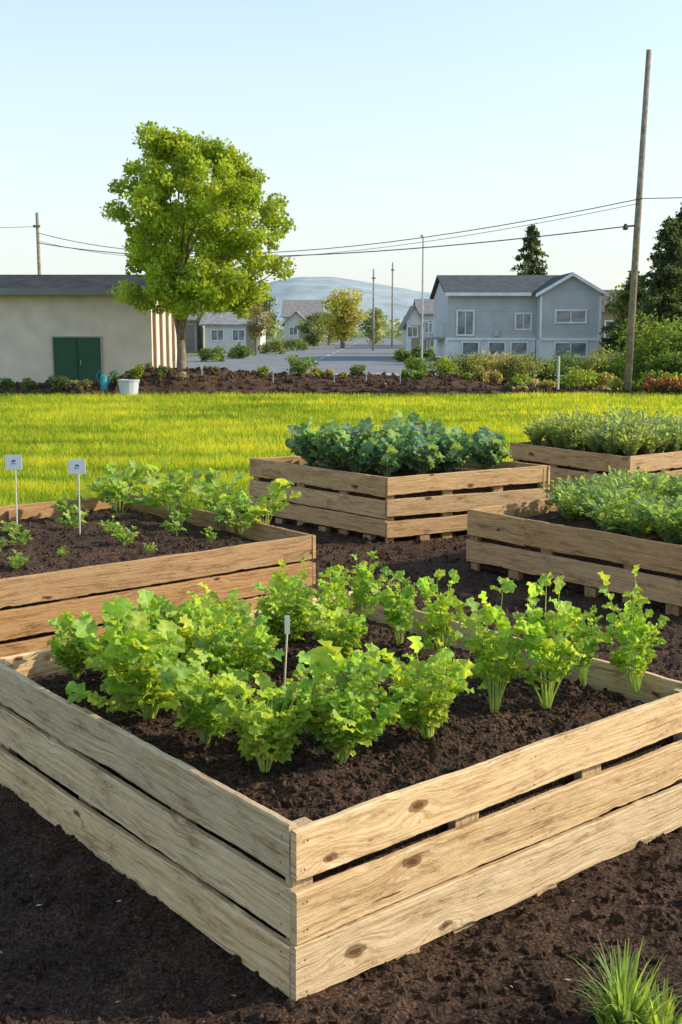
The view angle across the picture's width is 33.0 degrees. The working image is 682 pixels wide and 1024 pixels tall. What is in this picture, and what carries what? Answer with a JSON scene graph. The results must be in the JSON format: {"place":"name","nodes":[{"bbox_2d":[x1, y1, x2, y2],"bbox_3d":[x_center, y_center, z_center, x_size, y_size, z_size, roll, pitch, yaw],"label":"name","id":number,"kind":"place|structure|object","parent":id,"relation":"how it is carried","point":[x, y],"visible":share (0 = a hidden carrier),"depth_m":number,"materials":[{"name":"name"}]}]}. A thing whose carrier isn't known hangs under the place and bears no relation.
{"place":"outdoors","nodes":[
{"label":"outdoors","id":0,"kind":"place"},
{"bbox_2d":[0,275,176,382],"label":"building","id":1,"kind":"structure","parent":0,"point":[76,327],"depth_m":31.64,"materials":[{"name":"beige paint"}]},
{"bbox_2d":[51,336,102,382],"bbox_3d":[-7.250,-4.140,31.687,1.380,1.380,0.108,0,9,0],"label":"door","id":2,"kind":"structure","parent":1,"relation":"in","point":[79,358],"depth_m":31.67,"materials":[{"name":"wood"}]},
{"bbox_2d":[184,304,207,351],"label":"house","id":3,"kind":"structure","parent":0,"point":[194,332],"depth_m":83.09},
{"bbox_2d":[281,311,306,343],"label":"house","id":4,"kind":"structure","parent":0,"point":[289,324],"depth_m":126.38,"materials":[{"name":"white paint"}]},
{"bbox_2d":[280,300,322,341],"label":"house","id":5,"kind":"structure","parent":0,"point":[303,308],"depth_m":140.37,"materials":[{"name":"grey"}]},
{"bbox_2d":[228,277,430,330],"bbox_3d":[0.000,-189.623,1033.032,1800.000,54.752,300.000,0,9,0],"label":"hill","id":6,"kind":"structure","parent":0,"point":[307,288],"depth_m":1018.85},
{"bbox_2d":[0,389,681,511],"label":"lawn","id":7,"kind":"structure","parent":0,"point":[182,448],"depth_m":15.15,"materials":[{"name":"green plant"}]},
{"bbox_2d":[0,370,663,395],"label":"mulch border","id":8,"kind":"object","parent":7,"relation":"on","point":[197,386],"visible":0.38,"depth_m":27.62,"materials":[{"name":"brown soil"}]},
{"bbox_2d":[99,120,297,369],"bbox_3d":[-3.520,-6.255,28.300,4.252,6.423,4.354,7,11,37],"label":"tree","id":9,"kind":"object","parent":8,"relation":"on","point":[207,217],"visible":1,"depth_m":27.47,"materials":[{"name":"green plant"}]},
{"bbox_2d":[285,353,318,374],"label":"shrub","id":10,"kind":"object","parent":8,"relation":"on","point":[295,362],"visible":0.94,"depth_m":29.11,"materials":[{"name":"green plant"}]},
{"bbox_2d":[0,366,681,395],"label":"mulch lumps","id":11,"kind":"object","parent":8,"relation":"on","point":[251,375],"visible":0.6,"depth_m":27.92,"materials":[{"name":"brown soil"}]},
{"bbox_2d":[428,355,463,374],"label":"shrub","id":12,"kind":"object","parent":8,"relation":"on","point":[449,368],"visible":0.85,"depth_m":29.37,"materials":[{"name":"green plant"}]},
{"bbox_2d":[555,365,602,389],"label":"shrub","id":13,"kind":"object","parent":8,"relation":"on","point":[581,377],"visible":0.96,"depth_m":28.73,"materials":[{"name":"green plant"}]},
{"bbox_2d":[0,510,681,1023],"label":"soil ground","id":14,"kind":"structure","parent":0,"point":[80,970],"depth_m":3.08,"materials":[{"name":"brown soil"}]},
{"bbox_2d":[0,494,315,657],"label":"raised garden bed","id":15,"kind":"object","parent":14,"relation":"on","point":[89,573],"visible":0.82,"depth_m":6.22,"materials":[{"name":"brown wood"}]},
{"bbox_2d":[5,455,21,524],"bbox_3d":[-1.970,-0.079,6.971,0.100,0.536,0.018,0,9,0],"label":"plant marker sign","id":16,"kind":"object","parent":15,"relation":"on","point":[13,462],"visible":0.84,"depth_m":6.93,"materials":[{"name":"metal"}]},
{"bbox_2d":[68,460,85,534],"bbox_3d":[-1.555,-0.050,6.823,0.100,0.524,0.018,0,9,0],"label":"plant marker sign","id":17,"kind":"object","parent":15,"relation":"on","point":[78,467],"visible":0.84,"depth_m":6.78,"materials":[{"name":"metal"}]},
{"bbox_2d":[86,459,152,517],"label":"young vegetable plant","id":18,"kind":"object","parent":15,"relation":"on","point":[111,491],"visible":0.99,"depth_m":7.51,"materials":[{"name":"green plant"}]},
{"bbox_2d":[130,461,191,499],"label":"young vegetable plant","id":19,"kind":"object","parent":15,"relation":"on","point":[171,476],"visible":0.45,"depth_m":7.85,"materials":[{"name":"green plant"}]},
{"bbox_2d":[133,465,202,518],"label":"young vegetable plant","id":20,"kind":"object","parent":15,"relation":"on","point":[176,484],"visible":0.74,"depth_m":7.43,"materials":[{"name":"green plant"}]},
{"bbox_2d":[157,490,194,526],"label":"young vegetable plant","id":21,"kind":"object","parent":15,"relation":"on","point":[177,496],"visible":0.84,"depth_m":7.17,"materials":[{"name":"green plant"}]},
{"bbox_2d":[183,467,233,512],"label":"young vegetable plant","id":22,"kind":"object","parent":15,"relation":"on","point":[214,475],"visible":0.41,"depth_m":7.63,"materials":[{"name":"green plant"}]},
{"bbox_2d":[184,472,249,526],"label":"young vegetable plant","id":23,"kind":"object","parent":15,"relation":"on","point":[225,496],"visible":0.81,"depth_m":7.13,"materials":[{"name":"green plant"}]},
{"bbox_2d":[214,498,259,533],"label":"young vegetable plant","id":24,"kind":"object","parent":15,"relation":"on","point":[247,521],"visible":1,"depth_m":6.88,"materials":[{"name":"green plant"}]},
{"bbox_2d":[234,478,301,524],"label":"young vegetable plant","id":25,"kind":"object","parent":15,"relation":"on","point":[276,491],"visible":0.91,"depth_m":7.00,"materials":[{"name":"green plant"}]},
{"bbox_2d":[0,591,681,1000],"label":"raised garden bed","id":26,"kind":"object","parent":14,"relation":"on","point":[306,869],"visible":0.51,"depth_m":3.25,"materials":[{"name":"brown wood"}]},
{"bbox_2d":[46,609,104,679],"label":"lettuce plant","id":27,"kind":"object","parent":26,"relation":"on","point":[70,656],"visible":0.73,"depth_m":3.95,"materials":[{"name":"green plant"}]},
{"bbox_2d":[83,589,167,678],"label":"lettuce plant","id":28,"kind":"object","parent":26,"relation":"on","point":[149,604],"visible":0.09,"depth_m":3.87,"materials":[{"name":"green plant"}]},
{"bbox_2d":[65,595,206,719],"bbox_3d":[-0.649,0.455,3.563,0.413,0.400,0.319,-8,12,-40],"label":"lettuce plant","id":29,"kind":"object","parent":26,"relation":"on","point":[143,657],"visible":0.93,"depth_m":3.53,"materials":[{"name":"green plant"}]},
{"bbox_2d":[161,596,239,671],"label":"lettuce plant","id":30,"kind":"object","parent":26,"relation":"on","point":[191,636],"visible":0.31,"depth_m":3.98,"materials":[{"name":"green plant"}]},
{"bbox_2d":[156,650,248,743],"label":"lettuce plant","id":31,"kind":"object","parent":26,"relation":"on","point":[201,694],"visible":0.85,"depth_m":3.35,"materials":[{"name":"green plant"}]},
{"bbox_2d":[163,582,265,631],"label":"lettuce plant","id":32,"kind":"object","parent":26,"relation":"on","point":[171,610],"visible":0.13,"depth_m":4.19,"materials":[{"name":"green plant"}]},
{"bbox_2d":[193,600,285,694],"bbox_3d":[-0.336,0.464,3.761,0.285,0.315,0.307,-2,9,-10],"label":"lettuce plant","id":33,"kind":"object","parent":26,"relation":"on","point":[245,654],"visible":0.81,"depth_m":3.76,"materials":[{"name":"green plant"}]},
{"bbox_2d":[212,672,318,771],"bbox_3d":[-0.206,0.580,3.166,0.287,0.272,0.258,-4,8,-40],"label":"lettuce plant","id":34,"kind":"object","parent":26,"relation":"on","point":[272,738],"visible":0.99,"depth_m":3.14,"materials":[{"name":"green plant"}]},
{"bbox_2d":[252,570,332,642],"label":"lettuce plant","id":35,"kind":"object","parent":26,"relation":"on","point":[282,584],"visible":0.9,"depth_m":4.33,"materials":[{"name":"green plant"}]},
{"bbox_2d":[312,564,353,632],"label":"parsley plant","id":36,"kind":"object","parent":26,"relation":"on","point":[342,600],"visible":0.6,"depth_m":4.52,"materials":[{"name":"green plant"}]},
{"bbox_2d":[306,602,367,668],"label":"lettuce plant","id":37,"kind":"object","parent":26,"relation":"on","point":[352,628],"visible":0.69,"depth_m":4.08,"materials":[{"name":"green plant"}]},
{"bbox_2d":[296,639,417,762],"bbox_3d":[0.047,0.526,3.220,0.343,0.364,0.332,-4,10,-26],"label":"lettuce plant","id":38,"kind":"object","parent":26,"relation":"on","point":[336,720],"visible":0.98,"depth_m":3.18,"materials":[{"name":"green plant"}]},
{"bbox_2d":[342,551,386,624],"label":"parsley plant","id":39,"kind":"object","parent":26,"relation":"on","point":[365,579],"visible":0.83,"depth_m":4.72,"materials":[{"name":"green plant"}]},
{"bbox_2d":[368,566,416,645],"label":"parsley plant","id":40,"kind":"object","parent":26,"relation":"on","point":[397,618],"visible":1,"depth_m":4.36,"materials":[{"name":"green plant"}]},
{"bbox_2d":[377,636,475,739],"bbox_3d":[0.244,0.527,3.427,0.303,0.298,0.273,6,11,34],"label":"lettuce plant","id":41,"kind":"object","parent":26,"relation":"on","point":[431,689],"visible":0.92,"depth_m":3.38,"materials":[{"name":"green plant"}]},
{"bbox_2d":[414,569,468,653],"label":"parsley plant","id":42,"kind":"object","parent":26,"relation":"on","point":[439,623],"visible":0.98,"depth_m":4.19,"materials":[{"name":"green plant"}]},
{"bbox_2d":[463,576,541,712],"bbox_3d":[0.485,0.431,3.632,0.224,0.422,0.245,-3,10,-20],"label":"parsley plant","id":43,"kind":"object","parent":26,"relation":"on","point":[506,644],"visible":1,"depth_m":3.61,"materials":[{"name":"green plant"}]},
{"bbox_2d":[514,572,588,708],"bbox_3d":[0.659,0.413,3.667,0.255,0.445,0.245,-5,11,-31],"label":"parsley plant","id":44,"kind":"object","parent":26,"relation":"on","point":[551,652],"visible":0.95,"depth_m":3.64,"materials":[{"name":"green plant"}]},
{"bbox_2d":[563,605,603,685],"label":"parsley plant","id":45,"kind":"object","parent":26,"relation":"on","point":[590,648],"visible":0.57,"depth_m":3.92,"materials":[{"name":"green plant"}]},
{"bbox_2d":[595,564,669,693],"bbox_3d":[0.941,0.389,3.830,0.231,0.443,0.243,9,12,43],"label":"parsley plant","id":46,"kind":"object","parent":26,"relation":"on","point":[634,636],"visible":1,"depth_m":3.81,"materials":[{"name":"green plant"}]},
{"bbox_2d":[250,456,549,542],"bbox_3d":[0.461,-0.140,9.699,1.499,0.577,2.071,-8,12,-42],"label":"raised garden bed","id":47,"kind":"object","parent":14,"relation":"on","point":[404,501],"visible":0.72,"depth_m":9.12,"materials":[{"name":"brown wood"}]},
{"bbox_2d":[285,417,324,466],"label":"kale plant","id":48,"kind":"object","parent":47,"relation":"on","point":[301,444],"visible":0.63,"depth_m":9.67,"materials":[{"name":"green plant"}]},
{"bbox_2d":[308,419,352,469],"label":"kale plant","id":49,"kind":"object","parent":47,"relation":"on","point":[326,456],"visible":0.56,"depth_m":9.42,"materials":[{"name":"green plant"}]},
{"bbox_2d":[330,417,378,472],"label":"kale plant","id":50,"kind":"object","parent":47,"relation":"on","point":[350,449],"visible":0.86,"depth_m":9.18,"materials":[{"name":"green plant"}]},
{"bbox_2d":[360,429,413,476],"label":"kale plant","id":51,"kind":"object","parent":47,"relation":"on","point":[385,455],"visible":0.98,"depth_m":9.09,"materials":[{"name":"green plant"}]},
{"bbox_2d":[373,416,425,472],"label":"kale plant","id":52,"kind":"object","parent":47,"relation":"on","point":[392,423],"visible":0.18,"depth_m":9.38,"materials":[{"name":"green plant"}]},
{"bbox_2d":[404,434,445,474],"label":"kale plant","id":53,"kind":"object","parent":47,"relation":"on","point":[424,461],"visible":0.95,"depth_m":9.12,"materials":[{"name":"green plant"}]},
{"bbox_2d":[424,426,477,472],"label":"kale plant","id":54,"kind":"object","parent":47,"relation":"on","point":[455,451],"visible":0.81,"depth_m":9.33,"materials":[{"name":"green plant"}]},
{"bbox_2d":[465,426,511,469],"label":"kale plant","id":55,"kind":"object","parent":47,"relation":"on","point":[487,455],"visible":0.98,"depth_m":9.40,"materials":[{"name":"green plant"}]},
{"bbox_2d":[466,498,681,615],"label":"raised garden bed","id":56,"kind":"object","parent":14,"relation":"on","point":[532,540],"visible":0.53,"depth_m":7.16,"materials":[{"name":"brown wood"}]},
{"bbox_2d":[536,483,595,518],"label":"herb plant","id":57,"kind":"object","parent":56,"relation":"on","point":[569,511],"visible":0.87,"depth_m":7.63,"materials":[{"name":"green plant"}]},
{"bbox_2d":[553,472,627,516],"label":"herb plant","id":58,"kind":"object","parent":56,"relation":"on","point":[579,485],"visible":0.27,"depth_m":7.80,"materials":[{"name":"green plant"}]},
{"bbox_2d":[572,478,638,513],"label":"herb plant","id":59,"kind":"object","parent":56,"relation":"on","point":[597,492],"visible":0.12,"depth_m":7.49,"materials":[{"name":"green plant"}]},
{"bbox_2d":[573,489,638,532],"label":"herb plant","id":60,"kind":"object","parent":56,"relation":"on","point":[605,522],"visible":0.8,"depth_m":7.09,"materials":[{"name":"green plant"}]},
{"bbox_2d":[581,478,670,527],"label":"herb plant","id":61,"kind":"object","parent":56,"relation":"on","point":[629,492],"visible":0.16,"depth_m":7.36,"materials":[{"name":"green plant"}]},
{"bbox_2d":[607,500,669,538],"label":"herb plant","id":62,"kind":"object","parent":56,"relation":"on","point":[641,525],"visible":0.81,"depth_m":7.00,"materials":[{"name":"green plant"}]},
{"bbox_2d":[616,467,677,499],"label":"herb plant","id":63,"kind":"object","parent":56,"relation":"on","point":[647,482],"visible":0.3,"depth_m":7.80,"materials":[{"name":"green plant"}]},
{"bbox_2d":[630,495,681,543],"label":"herb plant","id":64,"kind":"object","parent":56,"relation":"on","point":[670,531],"visible":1,"depth_m":6.80,"materials":[{"name":"green plant"}]},
{"bbox_2d":[510,440,681,497],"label":"raised garden bed","id":65,"kind":"object","parent":14,"relation":"on","point":[562,462],"visible":0.41,"depth_m":10.56,"materials":[{"name":"brown wood"}]},
{"bbox_2d":[520,414,549,445],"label":"herb plant","id":66,"kind":"object","parent":65,"relation":"on","point":[535,436],"visible":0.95,"depth_m":11.25,"materials":[{"name":"green plant"}]},
{"bbox_2d":[538,414,574,447],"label":"herb plant","id":67,"kind":"object","parent":65,"relation":"on","point":[556,440],"visible":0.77,"depth_m":11.05,"materials":[{"name":"green plant"}]},
{"bbox_2d":[552,414,595,449],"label":"herb plant","id":68,"kind":"object","parent":65,"relation":"on","point":[570,436],"visible":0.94,"depth_m":10.88,"materials":[{"name":"green plant"}]},
{"bbox_2d":[578,418,605,452],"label":"herb plant","id":69,"kind":"object","parent":65,"relation":"on","point":[592,443],"visible":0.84,"depth_m":10.67,"materials":[{"name":"green plant"}]},
{"bbox_2d":[587,416,629,454],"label":"herb plant","id":70,"kind":"object","parent":65,"relation":"on","point":[609,446],"visible":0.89,"depth_m":10.47,"materials":[{"name":"green plant"}]},
{"bbox_2d":[611,423,646,456],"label":"herb plant","id":71,"kind":"object","parent":65,"relation":"on","point":[631,448],"visible":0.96,"depth_m":10.31,"materials":[{"name":"green plant"}]},
{"bbox_2d":[633,416,673,453],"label":"herb plant","id":72,"kind":"object","parent":65,"relation":"on","point":[649,446],"visible":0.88,"depth_m":10.44,"materials":[{"name":"green plant"}]},
{"bbox_2d":[653,417,681,451],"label":"herb plant","id":73,"kind":"object","parent":65,"relation":"on","point":[673,445],"visible":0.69,"depth_m":10.69,"materials":[{"name":"green plant"}]},
{"bbox_2d":[564,936,681,1023],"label":"grass tuft","id":74,"kind":"object","parent":14,"relation":"on","point":[619,989],"visible":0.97,"depth_m":2.67,"materials":[{"name":"green plant"}]},
{"bbox_2d":[614,976,681,1023],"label":"grass tuft","id":75,"kind":"object","parent":14,"relation":"on","point":[667,1008],"visible":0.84,"depth_m":2.66,"materials":[{"name":"green plant"}]},
{"bbox_2d":[0,0,681,302],"label":"sky","id":76,"kind":"structure","parent":0,"point":[376,121],"materials":[{"name":"blue"}]},
{"bbox_2d":[186,338,612,372],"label":"road","id":77,"kind":"structure","parent":0,"point":[378,359],"depth_m":63.47,"materials":[{"name":"grey asphalt"}]},
{"bbox_2d":[244,302,274,354],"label":"tree","id":78,"kind":"object","parent":77,"relation":"on","point":[256,328],"visible":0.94,"depth_m":72.94,"materials":[{"name":"green plant"}]},
{"bbox_2d":[318,287,369,347],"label":"tree","id":79,"kind":"object","parent":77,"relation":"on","point":[342,307],"visible":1,"depth_m":97.79,"materials":[{"name":"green plant"}]},
{"bbox_2d":[358,307,387,344],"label":"tree","id":80,"kind":"object","parent":77,"relation":"on","point":[378,314],"visible":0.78,"depth_m":123.25,"materials":[{"name":"green plant"}]},
{"bbox_2d":[186,331,623,387],"bbox_3d":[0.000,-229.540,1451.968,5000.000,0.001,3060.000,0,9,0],"label":"ground","id":81,"kind":"structure","parent":0,"point":[195,354],"depth_m":142.26,"materials":[{"name":"green plant"}]},
{"bbox_2d":[196,345,227,361],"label":"bush","id":82,"kind":"object","parent":81,"relation":"on","point":[217,353],"visible":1,"depth_m":59.27,"materials":[{"name":"green plant"}]},
{"bbox_2d":[199,312,269,352],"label":"house","id":83,"kind":"structure","parent":81,"relation":"on","point":[228,330],"depth_m":81.07,"materials":[{"name":"white paint"}]},
{"bbox_2d":[295,312,328,345],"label":"tree","id":84,"kind":"object","parent":81,"relation":"on","point":[314,335],"visible":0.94,"depth_m":110.25,"materials":[{"name":"green plant"}]},
{"bbox_2d":[265,311,404,337],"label":"woodland","id":85,"kind":"object","parent":81,"relation":"on","point":[397,332],"visible":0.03,"depth_m":228.19,"materials":[{"name":"green plant"}]},
{"bbox_2d":[399,305,426,348],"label":"house","id":86,"kind":"structure","parent":81,"relation":"on","point":[410,325],"depth_m":98.79,"materials":[{"name":"white paint"}]},
{"bbox_2d":[435,351,484,375],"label":"bush","id":87,"kind":"object","parent":81,"relation":"on","point":[467,365],"visible":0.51,"depth_m":35.38,"materials":[{"name":"green plant"}]},
{"bbox_2d":[473,350,525,379],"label":"bush","id":88,"kind":"object","parent":81,"relation":"on","point":[490,363],"visible":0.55,"depth_m":35.93,"materials":[{"name":"green plant"}]},
{"bbox_2d":[420,272,608,360],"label":"house","id":89,"kind":"structure","parent":81,"relation":"on","point":[544,316],"depth_m":61.07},
{"bbox_2d":[456,310,474,335],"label":"window","id":90,"kind":"structure","parent":89,"relation":"in","point":[465,319],"depth_m":61.13,"materials":[{"name":"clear glass"}]},
{"bbox_2d":[554,309,586,323],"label":"window","id":91,"kind":"structure","parent":89,"relation":"in","point":[562,316],"depth_m":59.90,"materials":[{"name":"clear glass"}]},
{"bbox_2d":[553,341,587,356],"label":"window","id":92,"kind":"structure","parent":89,"relation":"in","point":[578,347],"depth_m":60.18,"materials":[{"name":"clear glass"}]},
{"bbox_2d":[502,351,553,381],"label":"bush","id":93,"kind":"object","parent":81,"relation":"on","point":[521,365],"visible":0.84,"depth_m":35.56,"materials":[{"name":"green plant"}]},
{"bbox_2d":[511,224,548,274],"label":"conifer tree","id":94,"kind":"object","parent":81,"relation":"on","point":[528,265],"visible":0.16,"depth_m":77.93,"materials":[{"name":"green plant"}]},
{"bbox_2d":[532,351,587,383],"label":"bush","id":95,"kind":"object","parent":81,"relation":"on","point":[565,366],"visible":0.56,"depth_m":36.06,"materials":[{"name":"green plant"}]},
{"bbox_2d":[570,344,617,383],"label":"bush","id":96,"kind":"object","parent":81,"relation":"on","point":[592,363],"visible":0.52,"depth_m":35.24,"materials":[{"name":"green plant"}]},
{"bbox_2d":[602,280,642,350],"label":"tree","id":97,"kind":"object","parent":81,"relation":"on","point":[618,309],"visible":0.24,"depth_m":65.00,"materials":[{"name":"green plant"}]},
{"bbox_2d":[599,271,646,360],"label":"conifer tree","id":98,"kind":"object","parent":81,"relation":"on","point":[607,341],"visible":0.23,"depth_m":59.08,"materials":[{"name":"green plant"}]},
{"bbox_2d":[623,49,651,392],"bbox_3d":[6.895,-6.674,27.161,0.496,8.054,0.287,3,9,16],"label":"utility pole","id":99,"kind":"object","parent":81,"relation":"on","point":[632,306],"visible":0.91,"depth_m":27.15,"materials":[{"name":"brown wood"}]},
{"bbox_2d":[37,226,622,256],"bbox_3d":[-4.354,-10.158,42.783,0.042,2.024,38.893,-6,11,-34],"label":"power cable","id":100,"kind":"object","parent":99,"relation":"hanging from","point":[393,249],"visible":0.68,"depth_m":33.37,"materials":[{"name":"metal"}]},
{"bbox_2d":[39,198,639,253],"bbox_3d":[-4.203,-10.523,42.650,0.033,2.254,39.187,-6,11,-34],"label":"power cable","id":101,"kind":"object","parent":99,"relation":"hanging from","point":[399,240],"visible":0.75,"depth_m":33.30,"materials":[{"name":"metal"}]},
{"bbox_2d":[608,309,681,382],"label":"bush","id":102,"kind":"object","parent":81,"relation":"on","point":[658,334],"visible":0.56,"depth_m":32.42,"materials":[{"name":"green plant"}]},
{"bbox_2d":[625,215,681,351],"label":"conifer tree","id":103,"kind":"object","parent":81,"relation":"on","point":[668,261],"visible":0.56,"depth_m":53.50,"materials":[{"name":"green plant"}]},
{"bbox_2d":[640,202,681,342],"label":"conifer tree","id":104,"kind":"object","parent":81,"relation":"on","point":[678,294],"visible":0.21,"depth_m":54.08,"materials":[{"name":"green plant"}]},
{"bbox_2d":[642,349,681,384],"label":"bush","id":105,"kind":"object","parent":81,"relation":"on","point":[670,363],"visible":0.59,"depth_m":31.00,"materials":[{"name":"green plant"}]},
{"bbox_2d":[413,299,433,345],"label":"house","id":106,"kind":"structure","parent":0,"point":[428,309],"depth_m":110.86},
{"bbox_2d":[599,290,622,356],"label":"house","id":107,"kind":"structure","parent":0,"point":[606,318],"depth_m":69.11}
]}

